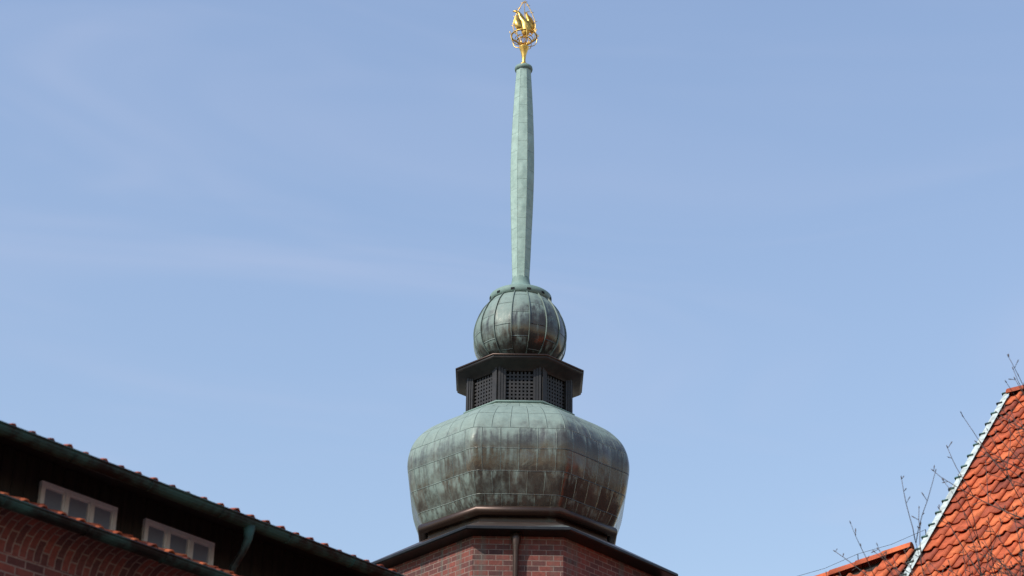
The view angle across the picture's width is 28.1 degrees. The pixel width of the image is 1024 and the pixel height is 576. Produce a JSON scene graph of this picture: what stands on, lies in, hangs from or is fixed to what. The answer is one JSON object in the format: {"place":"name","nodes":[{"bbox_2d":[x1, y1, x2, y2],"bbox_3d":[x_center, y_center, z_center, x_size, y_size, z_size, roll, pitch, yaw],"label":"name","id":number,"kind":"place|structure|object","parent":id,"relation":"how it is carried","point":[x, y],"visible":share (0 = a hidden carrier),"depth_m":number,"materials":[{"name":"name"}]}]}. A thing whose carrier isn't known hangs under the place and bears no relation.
{"place":"outdoors","nodes":[
{"label":"outdoors","id":0,"kind":"place"},
{"bbox_2d":[0,444,351,575],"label":"wing wall","id":1,"kind":"structure","parent":0,"point":[22,475],"depth_m":19.53,"materials":[{"name":"brown brick"}]},
{"bbox_2d":[0,507,196,575],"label":"brick cove","id":2,"kind":"object","parent":1,"relation":"attached to","point":[41,542],"depth_m":17.86,"materials":[{"name":"red brick"}]},
{"bbox_2d":[37,480,214,564],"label":"wing window frames","id":3,"kind":"structure","parent":1,"relation":"in","point":[91,503],"depth_m":19.31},
{"bbox_2d":[44,489,207,562],"bbox_3d":[-3.647,2.409,19.375,0.001,0.540,2.110,-20,-33,35],"label":"window glass","id":4,"kind":"object","parent":3,"relation":"in","point":[53,500],"visible":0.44,"depth_m":19.25,"materials":[{"name":"grey glass"}]},
{"bbox_2d":[0,436,369,575],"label":"wing eave boards","id":5,"kind":"object","parent":1,"relation":"on","point":[150,496],"depth_m":19.56,"materials":[{"name":"black wood"}]},
{"bbox_2d":[0,423,396,575],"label":"roof tiles","id":6,"kind":"object","parent":5,"relation":"on","point":[44,506],"visible":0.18,"depth_m":18.48,"materials":[{"name":"black tile"}]},
{"bbox_2d":[0,420,404,575],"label":"wing gutters","id":7,"kind":"object","parent":5,"relation":"attached to","point":[250,525],"visible":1,"depth_m":18.53,"materials":[{"name":"black metal"}]},
{"bbox_2d":[0,0,1023,575],"label":"sky","id":8,"kind":"structure","parent":0,"point":[252,252],"materials":[{"name":"blue"}]},
{"bbox_2d":[842,401,1023,575],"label":"wing roof deck","id":9,"kind":"structure","parent":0,"point":[873,566],"depth_m":27.38,"materials":[{"name":"tile"}]},
{"label":"ground","id":10,"kind":"structure","parent":0,"visible":0},
{"bbox_2d":[389,536,651,575],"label":"brick tower wall","id":11,"kind":"structure","parent":10,"relation":"on","point":[493,556],"depth_m":28.52,"materials":[{"name":"red brick"}]},
{"bbox_2d":[511,532,520,575],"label":"downspout","id":12,"kind":"object","parent":11,"relation":"attached to","point":[515,538],"visible":1,"depth_m":28.35,"materials":[{"name":"brown metal"}]},
{"bbox_2d":[371,516,668,569],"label":"dome skirt roof","id":13,"kind":"structure","parent":11,"relation":"on","point":[519,521],"depth_m":29.83,"materials":[{"name":"brown metal"}]},
{"bbox_2d":[407,402,628,533],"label":"dome","id":14,"kind":"structure","parent":13,"relation":"on","point":[515,454],"depth_m":30.16,"materials":[{"name":"green metal"}]},
{"bbox_2d":[418,505,617,544],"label":"molding","id":15,"kind":"structure","parent":14,"relation":"attached to","point":[609,531],"depth_m":29.88,"materials":[{"name":"metal"}]},
{"bbox_2d":[463,400,574,415],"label":"lantern base trim","id":16,"kind":"structure","parent":14,"relation":"on","point":[520,401],"depth_m":31.18,"materials":[{"name":"green metal"}]},
{"bbox_2d":[466,366,572,412],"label":"lantern frames","id":17,"kind":"structure","parent":14,"relation":"on","point":[550,389],"depth_m":31.47,"materials":[{"name":"black metal"}]},
{"bbox_2d":[484,373,532,399],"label":"lattice openings","id":18,"kind":"object","parent":17,"relation":"in","point":[519,387],"visible":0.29,"depth_m":31.44,"materials":[{"name":"black"}]},
{"bbox_2d":[456,355,582,397],"bbox_3d":[0.116,1.520,32.232,1.970,0.250,1.970,1,-27,0],"label":"lantern roof eave","id":19,"kind":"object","parent":17,"relation":"on","point":[548,364],"depth_m":31.57,"materials":[{"name":"black metal"}]},
{"bbox_2d":[456,353,583,392],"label":"lantern cornice","id":20,"kind":"structure","parent":19,"relation":"on","point":[519,354],"depth_m":31.52,"materials":[{"name":"black metal"}]},
{"bbox_2d":[372,525,677,575],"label":"gutter","id":21,"kind":"object","parent":11,"relation":"on","point":[568,533],"visible":0.8,"depth_m":28.84,"materials":[{"name":"black metal"}]},
{"bbox_2d":[826,353,1023,575],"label":"bare tree","id":22,"kind":"object","parent":10,"relation":"on","point":[990,531],"visible":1,"depth_m":21.65,"materials":[{"name":"brown plant"}]},
{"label":"wing","id":23,"kind":"object","parent":10,"relation":"on","visible":0},
{"bbox_2d":[799,529,925,575],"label":"ridge wire","id":24,"kind":"object","parent":23,"relation":"attached to","point":[866,551],"visible":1,"depth_m":27.55,"materials":[{"name":"metal"}]},
{"bbox_2d":[815,385,1023,575],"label":"wing roof tiles","id":25,"kind":"object","parent":23,"relation":"on","point":[943,540],"visible":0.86,"depth_m":27.19,"materials":[{"name":"ceramic"}]},
{"bbox_2d":[900,392,1005,575],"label":"verge clips","id":26,"kind":"object","parent":23,"relation":"attached to","point":[955,478],"visible":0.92,"depth_m":28.25,"materials":[{"name":"grey metal"}]},
{"bbox_2d":[904,392,1009,575],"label":"verge flashing","id":27,"kind":"object","parent":26,"relation":"attached to","point":[939,516],"visible":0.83,"depth_m":28.32,"materials":[{"name":"grey metal"}]},
{"bbox_3d":[0.119,1.363,32.310,0.544,0.160,0.544,1,-27,0],"label":"onion feet","id":28,"kind":"object","parent":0,"visible":0},
{"bbox_2d":[474,291,565,359],"bbox_3d":[0.128,0.796,32.595,1.470,1.210,1.470,1,-27,0],"label":"onion","id":29,"kind":"object","parent":28,"relation":"on","point":[520,320],"visible":0.59,"depth_m":32.05,"materials":[{"name":"green metal"}]},
{"bbox_2d":[473,290,566,359],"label":"dome ribs","id":30,"kind":"object","parent":29,"relation":"attached to","point":[488,303],"visible":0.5,"depth_m":32.23,"materials":[{"name":"green metal"}]},
{"bbox_2d":[489,275,551,301],"bbox_3d":[0.139,0.062,32.962,1.000,0.470,1.000,1,-27,0],"label":"spire base collar","id":31,"kind":"object","parent":29,"relation":"on","point":[520,283],"visible":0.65,"depth_m":32.54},
{"bbox_2d":[490,287,551,299],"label":"rivets","id":32,"kind":"object","parent":31,"relation":"attached to","point":[529,288],"visible":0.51,"depth_m":32.55,"materials":[{"name":"black metal"}]},
{"bbox_2d":[510,68,533,278],"bbox_3d":[0.170,-1.909,33.949,0.390,4.020,0.390,1,-27,0],"label":"needle","id":33,"kind":"object","parent":29,"relation":"on","point":[522,174],"visible":0.99,"depth_m":33.75,"materials":[{"name":"green metal"}]},
{"bbox_2d":[515,63,532,72],"bbox_3d":[0.199,-3.737,34.865,0.310,0.130,0.310,1,-27,0],"label":"spire cap","id":34,"kind":"object","parent":33,"relation":"on","point":[523,65],"visible":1,"depth_m":34.74,"materials":[{"name":"teal metal"}]},
{"bbox_2d":[509,1,538,62],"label":"gilded finial","id":35,"kind":"object","parent":33,"relation":"on","point":[526,26],"visible":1,"depth_m":35.21,"materials":[{"name":"gold metal"}]}
]}

